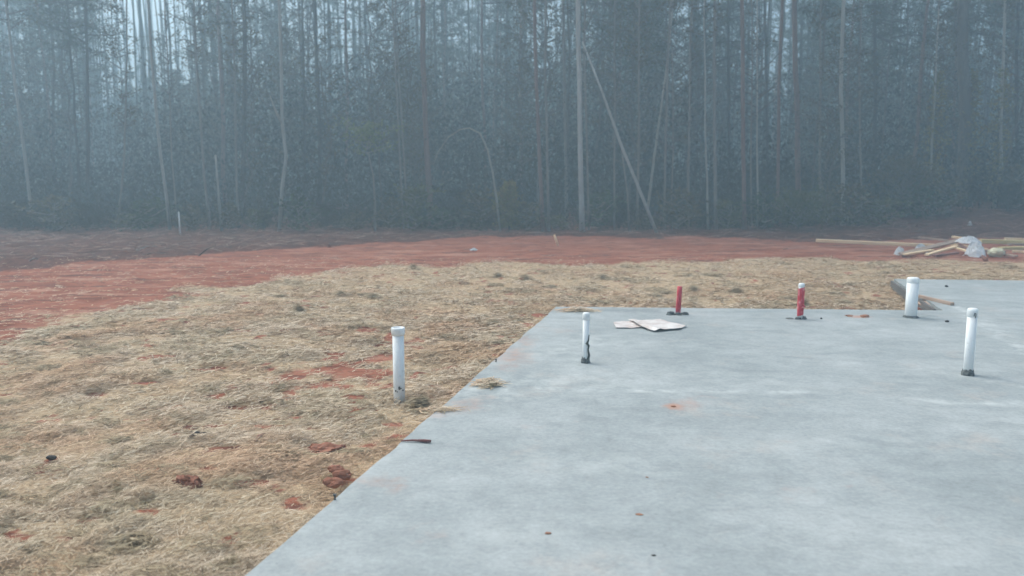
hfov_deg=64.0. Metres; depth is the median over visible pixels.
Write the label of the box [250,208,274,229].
bush
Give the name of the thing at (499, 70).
pine tree
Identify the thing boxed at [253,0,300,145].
pine tree
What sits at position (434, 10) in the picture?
pine tree
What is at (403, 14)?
pine tree
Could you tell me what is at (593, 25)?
pine tree
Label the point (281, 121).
forked tree
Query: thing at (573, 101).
understory tree
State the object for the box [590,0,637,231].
sapling
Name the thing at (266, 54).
pine tree
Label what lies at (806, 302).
grass tuft
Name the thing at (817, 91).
understory tree
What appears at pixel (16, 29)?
pine tree
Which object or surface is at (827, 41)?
pine tree
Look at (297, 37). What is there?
understory tree
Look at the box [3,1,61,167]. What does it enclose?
pine tree
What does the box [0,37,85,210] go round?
understory tree
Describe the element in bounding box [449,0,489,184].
pine tree
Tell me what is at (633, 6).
understory tree
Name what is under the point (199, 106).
sapling
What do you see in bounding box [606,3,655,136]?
pine tree
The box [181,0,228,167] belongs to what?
pine tree
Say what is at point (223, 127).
pine tree
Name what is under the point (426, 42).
pine tree
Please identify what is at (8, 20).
hardwood tree
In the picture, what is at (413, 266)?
grass tuft
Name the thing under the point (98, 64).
pine tree
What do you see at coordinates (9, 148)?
understory tree
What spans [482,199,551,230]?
brush shrub
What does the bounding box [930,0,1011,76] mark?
pine tree
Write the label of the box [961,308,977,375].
standpipe
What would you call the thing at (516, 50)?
pine tree
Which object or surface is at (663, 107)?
understory tree
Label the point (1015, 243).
board
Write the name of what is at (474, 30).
pine tree
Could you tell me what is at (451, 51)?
pine tree
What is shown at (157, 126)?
hardwood tree
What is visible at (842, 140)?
pine tree
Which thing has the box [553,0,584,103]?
pine tree
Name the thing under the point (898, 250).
plastic scrap
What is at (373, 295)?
grass tuft
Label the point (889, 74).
understory tree
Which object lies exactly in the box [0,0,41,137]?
pine tree
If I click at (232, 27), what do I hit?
pine tree
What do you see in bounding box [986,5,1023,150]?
pine tree
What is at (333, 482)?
clay clod
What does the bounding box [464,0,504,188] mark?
pine tree
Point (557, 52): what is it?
understory tree
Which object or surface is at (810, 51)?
pine tree
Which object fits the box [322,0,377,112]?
pine tree
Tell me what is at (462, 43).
pine tree
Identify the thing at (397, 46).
sapling
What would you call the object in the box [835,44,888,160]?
understory tree
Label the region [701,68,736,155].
understory tree
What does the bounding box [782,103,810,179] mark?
understory tree
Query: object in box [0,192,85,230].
brush shrub
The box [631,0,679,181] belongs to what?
pine tree
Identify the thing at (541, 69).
understory tree
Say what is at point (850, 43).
pine tree
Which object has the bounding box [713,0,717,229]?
pine tree
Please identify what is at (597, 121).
understory tree
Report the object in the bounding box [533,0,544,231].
pine tree
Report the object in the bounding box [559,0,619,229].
sapling
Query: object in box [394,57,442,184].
understory tree
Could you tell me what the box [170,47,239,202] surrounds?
understory tree
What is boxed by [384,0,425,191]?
pine tree
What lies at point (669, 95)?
pine tree
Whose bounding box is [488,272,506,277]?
grass tuft
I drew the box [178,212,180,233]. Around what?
survey stake
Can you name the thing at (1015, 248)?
board
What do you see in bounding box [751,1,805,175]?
pine tree
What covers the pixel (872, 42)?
pine tree
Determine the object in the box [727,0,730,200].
pine tree
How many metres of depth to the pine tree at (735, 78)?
41.66 m
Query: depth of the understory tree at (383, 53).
39.58 m
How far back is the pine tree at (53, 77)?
36.85 m
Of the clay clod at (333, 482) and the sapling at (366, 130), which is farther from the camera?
the sapling at (366, 130)
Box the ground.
[0,192,1023,575]
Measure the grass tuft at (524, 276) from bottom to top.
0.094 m
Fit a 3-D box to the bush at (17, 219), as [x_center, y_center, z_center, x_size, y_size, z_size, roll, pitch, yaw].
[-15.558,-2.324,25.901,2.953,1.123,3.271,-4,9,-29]
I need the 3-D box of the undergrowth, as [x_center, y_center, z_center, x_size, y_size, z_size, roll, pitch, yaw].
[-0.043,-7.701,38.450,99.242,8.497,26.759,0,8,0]
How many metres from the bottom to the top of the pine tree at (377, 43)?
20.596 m
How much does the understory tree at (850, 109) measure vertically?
6.740 m
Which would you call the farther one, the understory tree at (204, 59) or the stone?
the understory tree at (204, 59)
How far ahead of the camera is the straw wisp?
5.63 m
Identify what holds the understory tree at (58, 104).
on the ground
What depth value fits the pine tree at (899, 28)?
35.08 m
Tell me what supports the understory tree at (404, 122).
on the ground
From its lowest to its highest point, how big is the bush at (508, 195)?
1.696 m
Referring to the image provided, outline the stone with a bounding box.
[46,455,56,459]
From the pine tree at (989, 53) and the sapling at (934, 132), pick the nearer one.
the sapling at (934, 132)
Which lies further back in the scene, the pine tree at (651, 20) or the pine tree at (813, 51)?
the pine tree at (813, 51)
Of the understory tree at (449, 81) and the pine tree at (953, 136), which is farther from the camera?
the understory tree at (449, 81)
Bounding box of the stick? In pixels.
[401,439,430,442]
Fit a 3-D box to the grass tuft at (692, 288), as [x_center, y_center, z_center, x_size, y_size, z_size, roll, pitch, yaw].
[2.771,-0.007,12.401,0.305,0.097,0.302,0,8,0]
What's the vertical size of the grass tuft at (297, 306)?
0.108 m
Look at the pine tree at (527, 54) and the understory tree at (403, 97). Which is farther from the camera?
the pine tree at (527, 54)
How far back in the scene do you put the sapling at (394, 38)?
25.23 m
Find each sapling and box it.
[93,0,157,228]
[135,0,183,227]
[161,0,225,229]
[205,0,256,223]
[325,116,406,230]
[372,0,426,228]
[374,0,423,228]
[427,127,500,230]
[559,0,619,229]
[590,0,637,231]
[607,0,684,229]
[621,150,630,231]
[644,4,710,229]
[646,0,687,227]
[653,0,686,228]
[679,0,707,228]
[681,0,728,229]
[726,0,780,228]
[738,0,784,228]
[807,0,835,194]
[847,0,882,217]
[913,0,970,213]
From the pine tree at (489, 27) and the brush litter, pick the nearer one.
the brush litter
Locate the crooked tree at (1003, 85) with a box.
[978,0,1018,208]
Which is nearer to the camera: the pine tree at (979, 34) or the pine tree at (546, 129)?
the pine tree at (546, 129)
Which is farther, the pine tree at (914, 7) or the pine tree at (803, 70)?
the pine tree at (803, 70)
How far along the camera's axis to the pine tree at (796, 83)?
28.77 m
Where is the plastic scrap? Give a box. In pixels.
[894,247,903,254]
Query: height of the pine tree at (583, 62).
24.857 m
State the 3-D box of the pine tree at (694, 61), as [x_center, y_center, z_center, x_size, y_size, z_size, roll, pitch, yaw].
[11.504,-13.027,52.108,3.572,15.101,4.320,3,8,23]
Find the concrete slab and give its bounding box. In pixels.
[245,279,1023,575]
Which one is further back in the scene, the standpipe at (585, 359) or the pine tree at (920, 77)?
the pine tree at (920, 77)
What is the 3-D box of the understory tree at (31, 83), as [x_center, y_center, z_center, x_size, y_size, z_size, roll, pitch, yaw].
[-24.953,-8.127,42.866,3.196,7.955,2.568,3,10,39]
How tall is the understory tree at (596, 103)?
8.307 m
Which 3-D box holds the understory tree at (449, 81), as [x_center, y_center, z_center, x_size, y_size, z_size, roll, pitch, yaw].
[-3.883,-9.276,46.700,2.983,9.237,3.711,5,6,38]
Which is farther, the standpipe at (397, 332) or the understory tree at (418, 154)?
the understory tree at (418, 154)
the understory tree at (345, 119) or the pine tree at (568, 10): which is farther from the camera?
the understory tree at (345, 119)
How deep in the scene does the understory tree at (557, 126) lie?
44.74 m
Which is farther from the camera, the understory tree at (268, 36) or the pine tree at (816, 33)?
the understory tree at (268, 36)
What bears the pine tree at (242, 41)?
on the ground
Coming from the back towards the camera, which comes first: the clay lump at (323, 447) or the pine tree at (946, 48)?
the pine tree at (946, 48)
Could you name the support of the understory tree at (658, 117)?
on the ground
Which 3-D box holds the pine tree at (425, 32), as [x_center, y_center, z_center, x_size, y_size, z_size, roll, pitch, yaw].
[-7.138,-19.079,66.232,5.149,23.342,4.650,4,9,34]
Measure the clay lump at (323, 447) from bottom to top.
0.102 m
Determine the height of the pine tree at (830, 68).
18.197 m
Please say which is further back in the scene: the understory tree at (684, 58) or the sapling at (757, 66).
the understory tree at (684, 58)
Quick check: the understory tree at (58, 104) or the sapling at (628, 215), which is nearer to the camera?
the sapling at (628, 215)
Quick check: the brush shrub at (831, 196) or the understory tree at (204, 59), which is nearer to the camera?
the brush shrub at (831, 196)
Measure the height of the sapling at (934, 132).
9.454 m
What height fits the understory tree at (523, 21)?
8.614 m
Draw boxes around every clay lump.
[172,474,202,489]
[305,442,346,455]
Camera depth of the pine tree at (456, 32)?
44.15 m
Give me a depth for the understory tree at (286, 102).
35.92 m
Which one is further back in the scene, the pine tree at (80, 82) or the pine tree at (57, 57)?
the pine tree at (57, 57)
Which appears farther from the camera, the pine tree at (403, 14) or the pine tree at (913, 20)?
the pine tree at (403, 14)
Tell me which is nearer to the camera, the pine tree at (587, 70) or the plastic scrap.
the plastic scrap
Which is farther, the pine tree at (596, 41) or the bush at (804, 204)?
the pine tree at (596, 41)
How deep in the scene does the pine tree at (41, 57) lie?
64.49 m
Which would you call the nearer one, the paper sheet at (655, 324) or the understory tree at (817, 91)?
the paper sheet at (655, 324)
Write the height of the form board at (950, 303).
0.040 m
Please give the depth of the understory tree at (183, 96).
38.89 m
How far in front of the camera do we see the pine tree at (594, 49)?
34.13 m
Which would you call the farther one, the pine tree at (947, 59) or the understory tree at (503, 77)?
the pine tree at (947, 59)
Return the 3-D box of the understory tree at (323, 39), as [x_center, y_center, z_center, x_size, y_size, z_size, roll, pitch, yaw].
[-5.964,-5.308,26.757,2.476,7.105,1.924,-1,4,-26]
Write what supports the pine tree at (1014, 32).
on the ground
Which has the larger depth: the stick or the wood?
the wood
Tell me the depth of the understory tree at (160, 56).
40.88 m
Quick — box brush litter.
[0,201,1023,259]
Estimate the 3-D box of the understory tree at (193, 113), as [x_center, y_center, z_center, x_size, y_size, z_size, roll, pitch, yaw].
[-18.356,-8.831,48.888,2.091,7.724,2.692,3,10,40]
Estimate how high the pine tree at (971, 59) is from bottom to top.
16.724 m
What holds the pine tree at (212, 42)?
on the ground
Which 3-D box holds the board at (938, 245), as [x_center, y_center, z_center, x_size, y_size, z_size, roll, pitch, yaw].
[9.701,-0.955,18.844,3.583,0.048,0.100,-10,41,-41]
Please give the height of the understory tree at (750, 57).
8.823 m
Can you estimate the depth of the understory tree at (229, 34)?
34.22 m
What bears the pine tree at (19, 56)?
on the ground
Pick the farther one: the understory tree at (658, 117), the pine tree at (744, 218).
the understory tree at (658, 117)
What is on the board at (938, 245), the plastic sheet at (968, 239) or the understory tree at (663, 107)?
the plastic sheet at (968, 239)
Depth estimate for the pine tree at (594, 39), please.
53.34 m
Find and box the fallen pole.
[582,41,657,232]
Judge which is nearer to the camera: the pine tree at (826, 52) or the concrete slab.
the concrete slab
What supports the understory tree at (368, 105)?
on the ground
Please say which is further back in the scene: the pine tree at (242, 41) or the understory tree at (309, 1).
the pine tree at (242, 41)
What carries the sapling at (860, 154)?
on the ground
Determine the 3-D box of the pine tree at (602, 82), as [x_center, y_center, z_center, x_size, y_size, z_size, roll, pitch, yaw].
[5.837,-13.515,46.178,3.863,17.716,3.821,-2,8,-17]
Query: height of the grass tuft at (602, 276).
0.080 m
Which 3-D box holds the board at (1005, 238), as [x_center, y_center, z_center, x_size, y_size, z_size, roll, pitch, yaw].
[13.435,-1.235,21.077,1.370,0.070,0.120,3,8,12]
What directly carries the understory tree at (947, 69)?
on the ground
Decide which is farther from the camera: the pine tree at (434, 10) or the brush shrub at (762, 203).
the pine tree at (434, 10)
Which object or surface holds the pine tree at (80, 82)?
on the ground
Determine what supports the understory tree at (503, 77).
on the ground
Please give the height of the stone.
0.032 m
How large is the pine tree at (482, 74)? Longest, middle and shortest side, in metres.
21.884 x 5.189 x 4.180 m
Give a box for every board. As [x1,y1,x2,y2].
[816,239,940,247]
[890,281,935,309]
[898,238,958,255]
[902,249,933,254]
[918,237,949,240]
[918,295,953,305]
[924,245,957,255]
[932,252,958,256]
[951,244,987,249]
[979,239,1023,243]
[997,246,1023,249]
[1003,254,1017,256]
[1004,237,1023,239]
[1007,243,1023,244]
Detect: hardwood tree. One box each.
[0,0,65,223]
[147,0,171,230]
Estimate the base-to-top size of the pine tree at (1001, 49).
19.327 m
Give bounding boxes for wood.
[0,0,1023,200]
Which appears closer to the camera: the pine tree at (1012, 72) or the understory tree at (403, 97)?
the understory tree at (403, 97)
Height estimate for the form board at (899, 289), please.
0.130 m
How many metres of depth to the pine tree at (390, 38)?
66.70 m
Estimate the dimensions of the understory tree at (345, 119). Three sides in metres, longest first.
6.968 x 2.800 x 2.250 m
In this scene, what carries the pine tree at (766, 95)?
on the ground
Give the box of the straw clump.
[469,376,511,389]
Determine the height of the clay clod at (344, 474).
0.062 m
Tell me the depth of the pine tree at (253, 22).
55.50 m
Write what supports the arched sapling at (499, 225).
on the ground
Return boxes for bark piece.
[187,431,205,437]
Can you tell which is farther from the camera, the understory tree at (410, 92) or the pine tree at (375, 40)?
the pine tree at (375, 40)
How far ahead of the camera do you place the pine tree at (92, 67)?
56.75 m
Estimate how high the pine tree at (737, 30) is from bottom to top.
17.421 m
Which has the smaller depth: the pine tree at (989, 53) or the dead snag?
the dead snag
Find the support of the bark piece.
on the straw mulch
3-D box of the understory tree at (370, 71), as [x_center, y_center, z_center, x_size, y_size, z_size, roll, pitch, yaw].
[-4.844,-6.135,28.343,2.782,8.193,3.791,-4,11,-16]
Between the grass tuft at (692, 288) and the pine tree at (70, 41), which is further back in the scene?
the pine tree at (70, 41)
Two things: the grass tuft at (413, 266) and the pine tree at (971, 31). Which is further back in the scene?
the pine tree at (971, 31)
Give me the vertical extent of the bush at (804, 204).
1.476 m
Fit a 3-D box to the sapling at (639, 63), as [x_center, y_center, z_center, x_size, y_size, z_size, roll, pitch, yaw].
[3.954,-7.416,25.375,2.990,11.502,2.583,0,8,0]
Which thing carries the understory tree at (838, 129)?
on the ground
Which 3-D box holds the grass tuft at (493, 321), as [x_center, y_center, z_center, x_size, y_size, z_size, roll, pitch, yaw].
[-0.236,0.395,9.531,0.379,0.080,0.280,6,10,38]
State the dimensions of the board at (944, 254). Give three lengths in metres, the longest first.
0.725 x 0.100 x 0.040 m
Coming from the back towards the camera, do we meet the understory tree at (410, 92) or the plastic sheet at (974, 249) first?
the understory tree at (410, 92)
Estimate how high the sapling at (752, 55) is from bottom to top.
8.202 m
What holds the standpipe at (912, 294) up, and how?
on the concrete slab
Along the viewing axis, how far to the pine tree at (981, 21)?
36.06 m
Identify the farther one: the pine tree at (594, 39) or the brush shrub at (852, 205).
the pine tree at (594, 39)
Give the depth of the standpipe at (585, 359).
7.03 m
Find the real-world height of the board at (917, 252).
0.036 m
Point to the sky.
(129, 5)
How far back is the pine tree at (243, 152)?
30.24 m
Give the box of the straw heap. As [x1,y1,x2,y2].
[86,529,166,555]
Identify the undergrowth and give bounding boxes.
[0,40,1023,230]
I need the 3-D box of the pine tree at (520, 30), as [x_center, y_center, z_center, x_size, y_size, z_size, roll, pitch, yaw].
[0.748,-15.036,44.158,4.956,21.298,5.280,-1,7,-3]
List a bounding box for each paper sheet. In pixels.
[614,321,641,327]
[628,319,686,330]
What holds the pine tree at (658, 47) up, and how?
on the ground
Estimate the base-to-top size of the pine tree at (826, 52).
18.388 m
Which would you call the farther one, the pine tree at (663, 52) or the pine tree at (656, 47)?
the pine tree at (663, 52)
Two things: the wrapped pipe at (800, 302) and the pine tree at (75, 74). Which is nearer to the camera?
the wrapped pipe at (800, 302)
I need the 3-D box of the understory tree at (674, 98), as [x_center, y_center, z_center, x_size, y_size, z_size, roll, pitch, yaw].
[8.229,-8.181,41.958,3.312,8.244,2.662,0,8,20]
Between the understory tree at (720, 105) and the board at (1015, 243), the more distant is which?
the understory tree at (720, 105)
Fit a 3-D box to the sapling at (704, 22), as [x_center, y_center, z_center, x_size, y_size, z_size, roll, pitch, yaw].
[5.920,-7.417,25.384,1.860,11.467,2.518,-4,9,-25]
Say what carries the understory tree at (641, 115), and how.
on the ground
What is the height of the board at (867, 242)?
0.075 m
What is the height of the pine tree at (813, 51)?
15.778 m
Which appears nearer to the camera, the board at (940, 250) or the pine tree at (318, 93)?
the board at (940, 250)
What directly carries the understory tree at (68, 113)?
on the ground
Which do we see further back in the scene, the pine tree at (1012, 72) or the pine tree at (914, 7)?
the pine tree at (1012, 72)
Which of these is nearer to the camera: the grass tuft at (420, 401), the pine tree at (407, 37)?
the grass tuft at (420, 401)
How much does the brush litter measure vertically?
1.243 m
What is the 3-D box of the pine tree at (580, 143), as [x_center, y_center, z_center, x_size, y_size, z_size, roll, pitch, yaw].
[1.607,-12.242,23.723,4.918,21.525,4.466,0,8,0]
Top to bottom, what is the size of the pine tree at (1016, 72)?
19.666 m
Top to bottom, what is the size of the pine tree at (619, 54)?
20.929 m
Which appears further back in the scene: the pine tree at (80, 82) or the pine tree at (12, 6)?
the pine tree at (12, 6)
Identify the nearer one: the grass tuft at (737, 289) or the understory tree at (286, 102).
the grass tuft at (737, 289)
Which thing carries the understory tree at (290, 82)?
on the ground
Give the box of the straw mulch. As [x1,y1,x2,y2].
[0,255,1023,575]
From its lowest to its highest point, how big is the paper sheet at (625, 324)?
0.012 m
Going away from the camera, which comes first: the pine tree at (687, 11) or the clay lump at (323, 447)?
the clay lump at (323, 447)
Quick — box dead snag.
[215,155,222,230]
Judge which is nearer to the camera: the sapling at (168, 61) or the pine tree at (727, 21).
the sapling at (168, 61)
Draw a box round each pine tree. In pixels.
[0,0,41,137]
[0,0,67,152]
[0,4,41,158]
[0,6,26,156]
[0,37,20,64]
[2,0,74,181]
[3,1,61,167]
[10,0,138,204]
[14,0,108,201]
[18,1,90,189]
[20,0,98,203]
[20,1,67,139]
[30,0,115,164]
[41,0,106,114]
[50,0,132,190]
[68,1,122,183]
[168,0,229,194]
[169,0,219,115]
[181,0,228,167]
[181,3,247,178]
[205,0,281,219]
[205,0,304,190]
[212,5,261,99]
[216,0,227,207]
[233,0,291,191]
[248,1,287,175]
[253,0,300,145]
[253,0,305,92]
[301,0,305,213]
[311,0,369,209]
[313,0,321,215]
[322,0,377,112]
[323,1,349,182]
[341,0,405,170]
[364,1,390,118]
[367,0,429,179]
[371,1,414,117]
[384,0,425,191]
[386,0,416,126]
[398,0,440,69]
[401,0,432,107]
[402,0,461,206]
[411,0,479,194]
[414,0,441,112]
[420,0,433,225]
[420,0,479,196]
[426,0,472,183]
[432,0,494,154]
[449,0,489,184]
[457,0,504,173]
[459,1,522,178]
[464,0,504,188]
[466,0,519,191]
[469,0,526,182]
[473,6,516,152]
[491,0,572,198]
[498,0,555,190]
[503,0,619,214]
[504,2,532,138]
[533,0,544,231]
[544,0,550,230]
[546,0,595,121]
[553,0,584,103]
[553,0,665,203]
[556,0,662,198]
[562,0,567,221]
[565,0,631,200]
[571,9,597,119]
[574,0,601,191]
[574,0,618,119]
[576,0,584,231]
[580,0,662,188]
[587,0,677,215]
[589,0,634,121]
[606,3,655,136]
[608,1,687,150]
[623,5,685,128]
[624,0,686,183]
[629,0,709,212]
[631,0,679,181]
[654,0,687,157]
[659,0,738,200]
[668,0,713,157]
[674,0,774,192]
[678,0,778,185]
[688,0,723,176]
[707,11,740,93]
[711,0,768,148]
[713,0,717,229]
[716,0,776,165]
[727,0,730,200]
[735,0,806,148]
[740,0,746,229]
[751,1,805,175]
[762,0,812,132]
[764,2,768,190]
[771,0,821,188]
[773,0,855,117]
[776,0,783,217]
[781,0,848,163]
[782,0,865,162]
[785,1,810,126]
[792,0,800,213]
[797,0,880,187]
[801,1,848,158]
[802,0,871,162]
[817,0,868,166]
[819,17,848,115]
[830,0,908,179]
[835,0,916,181]
[839,0,845,224]
[845,0,934,198]
[846,0,871,104]
[848,0,956,194]
[851,0,904,172]
[851,0,926,156]
[854,0,919,107]
[870,2,911,103]
[876,1,952,184]
[877,0,934,153]
[900,0,997,182]
[905,0,1001,166]
[909,0,973,201]
[916,0,974,134]
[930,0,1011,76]
[931,1,952,108]
[935,0,1023,165]
[938,7,985,138]
[944,0,1023,97]
[944,0,1023,178]
[947,2,1023,164]
[950,0,987,206]
[973,0,1019,176]
[973,10,1023,103]
[980,5,1023,85]
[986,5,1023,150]
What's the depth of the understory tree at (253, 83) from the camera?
28.32 m
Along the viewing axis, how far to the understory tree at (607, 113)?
48.54 m
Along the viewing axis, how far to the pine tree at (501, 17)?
44.72 m
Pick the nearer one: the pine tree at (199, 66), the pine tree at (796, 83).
the pine tree at (796, 83)
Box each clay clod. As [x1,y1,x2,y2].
[322,477,343,488]
[327,465,343,472]
[332,469,351,479]
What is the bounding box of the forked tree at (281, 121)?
[270,0,287,230]
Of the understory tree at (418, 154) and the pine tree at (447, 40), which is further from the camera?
the pine tree at (447, 40)
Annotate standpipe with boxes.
[391,326,404,403]
[581,312,589,363]
[903,277,919,318]
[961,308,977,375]
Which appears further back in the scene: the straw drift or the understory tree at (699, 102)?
the understory tree at (699, 102)
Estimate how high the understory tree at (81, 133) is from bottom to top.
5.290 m
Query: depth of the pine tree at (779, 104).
27.86 m
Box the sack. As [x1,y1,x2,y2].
[987,248,1004,256]
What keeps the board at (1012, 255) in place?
on the ground
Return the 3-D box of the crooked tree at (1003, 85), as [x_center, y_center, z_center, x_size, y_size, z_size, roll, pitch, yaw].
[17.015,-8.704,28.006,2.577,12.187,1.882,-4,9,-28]
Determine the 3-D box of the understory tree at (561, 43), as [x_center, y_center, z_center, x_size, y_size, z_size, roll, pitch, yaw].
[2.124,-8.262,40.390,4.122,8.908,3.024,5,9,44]
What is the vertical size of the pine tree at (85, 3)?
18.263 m
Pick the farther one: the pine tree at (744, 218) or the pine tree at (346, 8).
the pine tree at (346, 8)
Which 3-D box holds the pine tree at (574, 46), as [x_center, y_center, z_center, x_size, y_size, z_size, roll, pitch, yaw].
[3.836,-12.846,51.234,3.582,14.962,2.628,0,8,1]
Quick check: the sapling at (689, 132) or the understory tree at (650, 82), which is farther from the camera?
the understory tree at (650, 82)
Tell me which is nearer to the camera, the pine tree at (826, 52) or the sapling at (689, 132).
the sapling at (689, 132)
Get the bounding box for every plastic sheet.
[955,236,981,243]
[963,242,985,256]
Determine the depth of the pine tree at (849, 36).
54.98 m
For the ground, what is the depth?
13.45 m
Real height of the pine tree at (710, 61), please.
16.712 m
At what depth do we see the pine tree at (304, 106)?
33.21 m
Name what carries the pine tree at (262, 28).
on the ground
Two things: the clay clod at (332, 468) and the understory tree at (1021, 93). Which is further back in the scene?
the understory tree at (1021, 93)
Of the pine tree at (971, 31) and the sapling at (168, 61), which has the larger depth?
the pine tree at (971, 31)
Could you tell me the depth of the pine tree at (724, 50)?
59.29 m
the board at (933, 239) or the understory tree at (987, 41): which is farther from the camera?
the understory tree at (987, 41)
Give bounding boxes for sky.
[0,0,1023,170]
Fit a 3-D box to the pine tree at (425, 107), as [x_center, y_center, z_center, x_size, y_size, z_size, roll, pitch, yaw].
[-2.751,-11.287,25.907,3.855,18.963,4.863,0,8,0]
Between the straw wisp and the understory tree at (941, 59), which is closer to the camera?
the straw wisp
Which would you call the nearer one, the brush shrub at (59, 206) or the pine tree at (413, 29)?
the brush shrub at (59, 206)
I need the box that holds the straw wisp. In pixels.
[415,403,469,414]
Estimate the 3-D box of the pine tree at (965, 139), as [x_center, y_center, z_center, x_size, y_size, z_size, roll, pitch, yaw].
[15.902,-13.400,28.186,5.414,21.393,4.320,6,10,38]
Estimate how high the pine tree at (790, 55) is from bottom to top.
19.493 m
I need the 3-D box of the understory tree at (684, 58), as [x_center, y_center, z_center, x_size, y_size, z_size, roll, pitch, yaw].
[7.773,-7.404,35.115,2.933,8.639,3.997,-2,7,-14]
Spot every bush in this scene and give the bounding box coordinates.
[0,197,56,230]
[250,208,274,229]
[486,178,526,230]
[761,184,855,229]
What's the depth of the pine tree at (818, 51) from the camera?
46.15 m
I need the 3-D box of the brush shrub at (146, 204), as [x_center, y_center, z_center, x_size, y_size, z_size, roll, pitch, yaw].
[-11.400,-2.347,25.681,1.984,1.371,2.376,0,8,0]
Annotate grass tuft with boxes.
[288,303,310,312]
[330,290,353,295]
[359,293,382,299]
[401,395,437,411]
[405,263,422,269]
[481,318,505,325]
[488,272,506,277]
[510,274,540,279]
[586,274,615,279]
[686,285,700,291]
[722,286,746,291]
[790,298,812,306]
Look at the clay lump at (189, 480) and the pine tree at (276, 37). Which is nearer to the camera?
the clay lump at (189, 480)
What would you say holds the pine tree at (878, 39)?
on the ground
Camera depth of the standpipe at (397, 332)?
6.17 m
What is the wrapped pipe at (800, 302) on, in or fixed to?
on the concrete slab
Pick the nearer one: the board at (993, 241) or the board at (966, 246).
the board at (966, 246)
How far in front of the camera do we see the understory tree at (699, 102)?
31.65 m
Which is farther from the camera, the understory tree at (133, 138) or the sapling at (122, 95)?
the understory tree at (133, 138)
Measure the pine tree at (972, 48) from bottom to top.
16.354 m
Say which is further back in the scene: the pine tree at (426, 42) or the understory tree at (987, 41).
the pine tree at (426, 42)
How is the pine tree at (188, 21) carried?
on the ground
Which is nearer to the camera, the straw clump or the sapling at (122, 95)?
the straw clump
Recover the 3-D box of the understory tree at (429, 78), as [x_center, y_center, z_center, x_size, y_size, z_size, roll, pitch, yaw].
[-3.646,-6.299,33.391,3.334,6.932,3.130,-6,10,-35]
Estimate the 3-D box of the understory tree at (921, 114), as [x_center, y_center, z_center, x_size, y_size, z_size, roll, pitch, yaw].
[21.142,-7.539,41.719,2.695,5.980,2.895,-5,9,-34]
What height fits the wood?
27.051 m
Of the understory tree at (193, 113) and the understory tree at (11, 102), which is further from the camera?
the understory tree at (193, 113)
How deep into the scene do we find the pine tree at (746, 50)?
48.67 m
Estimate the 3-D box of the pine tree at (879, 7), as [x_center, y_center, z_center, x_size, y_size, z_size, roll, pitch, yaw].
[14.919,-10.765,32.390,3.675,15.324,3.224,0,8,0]
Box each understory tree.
[0,30,56,181]
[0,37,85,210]
[0,41,35,214]
[7,57,50,204]
[12,0,118,210]
[27,7,84,185]
[65,98,98,190]
[100,104,154,191]
[135,32,192,155]
[145,68,206,190]
[170,4,261,207]
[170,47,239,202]
[178,73,215,191]
[202,26,266,209]
[208,65,270,208]
[219,3,277,221]
[237,19,334,208]
[238,15,299,193]
[239,0,346,197]
[248,47,315,209]
[253,0,348,199]
[291,15,361,224]
[324,85,358,163]
[333,0,411,213]
[350,75,386,181]
[354,109,394,195]
[358,50,407,201]
[361,51,431,210]
[375,46,457,188]
[375,77,422,178]
[376,17,437,222]
[380,20,476,192]
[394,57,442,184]
[400,80,440,194]
[429,45,473,203]
[448,59,480,183]
[465,0,570,183]
[472,36,532,178]
[495,0,592,221]
[499,44,551,150]
[516,4,576,198]
[529,63,583,176]
[532,27,596,204]
[550,0,655,214]
[556,70,591,163]
[566,41,634,186]
[582,0,681,222]
[598,63,624,191]
[604,70,671,185]
[616,0,697,206]
[627,47,700,184]
[648,48,694,155]
[650,88,667,164]
[653,15,726,189]
[668,39,739,196]
[687,0,755,184]
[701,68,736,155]
[710,44,781,194]
[766,1,889,217]
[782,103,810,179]
[800,41,891,189]
[801,37,845,156]
[825,96,853,185]
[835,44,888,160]
[857,8,918,188]
[890,83,948,171]
[898,33,952,153]
[901,13,979,202]
[926,0,996,180]
[950,0,1023,171]
[952,0,1023,203]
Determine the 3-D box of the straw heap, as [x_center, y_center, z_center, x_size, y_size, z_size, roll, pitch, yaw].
[-1.800,1.180,3.857,0.320,0.058,0.304,-7,11,-42]
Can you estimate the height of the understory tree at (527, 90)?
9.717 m
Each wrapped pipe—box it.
[666,286,688,315]
[785,283,806,319]
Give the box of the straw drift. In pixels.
[546,306,602,311]
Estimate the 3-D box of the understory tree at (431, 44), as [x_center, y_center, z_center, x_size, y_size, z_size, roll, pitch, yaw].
[-3.934,-8.018,38.325,4.370,9.001,4.030,4,9,30]
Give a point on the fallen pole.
(632, 171)
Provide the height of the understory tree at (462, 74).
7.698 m
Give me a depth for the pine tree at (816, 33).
30.43 m
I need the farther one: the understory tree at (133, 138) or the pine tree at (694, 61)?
the pine tree at (694, 61)
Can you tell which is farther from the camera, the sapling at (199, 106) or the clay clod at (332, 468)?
the sapling at (199, 106)
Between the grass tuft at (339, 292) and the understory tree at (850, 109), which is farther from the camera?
the understory tree at (850, 109)
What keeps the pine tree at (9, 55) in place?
on the ground
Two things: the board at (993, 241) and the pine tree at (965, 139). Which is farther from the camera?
the pine tree at (965, 139)
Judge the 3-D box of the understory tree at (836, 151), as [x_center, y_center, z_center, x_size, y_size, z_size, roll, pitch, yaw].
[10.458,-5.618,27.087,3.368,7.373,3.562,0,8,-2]
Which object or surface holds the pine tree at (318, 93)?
on the ground
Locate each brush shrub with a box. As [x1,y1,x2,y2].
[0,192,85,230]
[113,192,181,231]
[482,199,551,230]
[732,185,794,228]
[812,181,854,228]
[818,179,893,225]

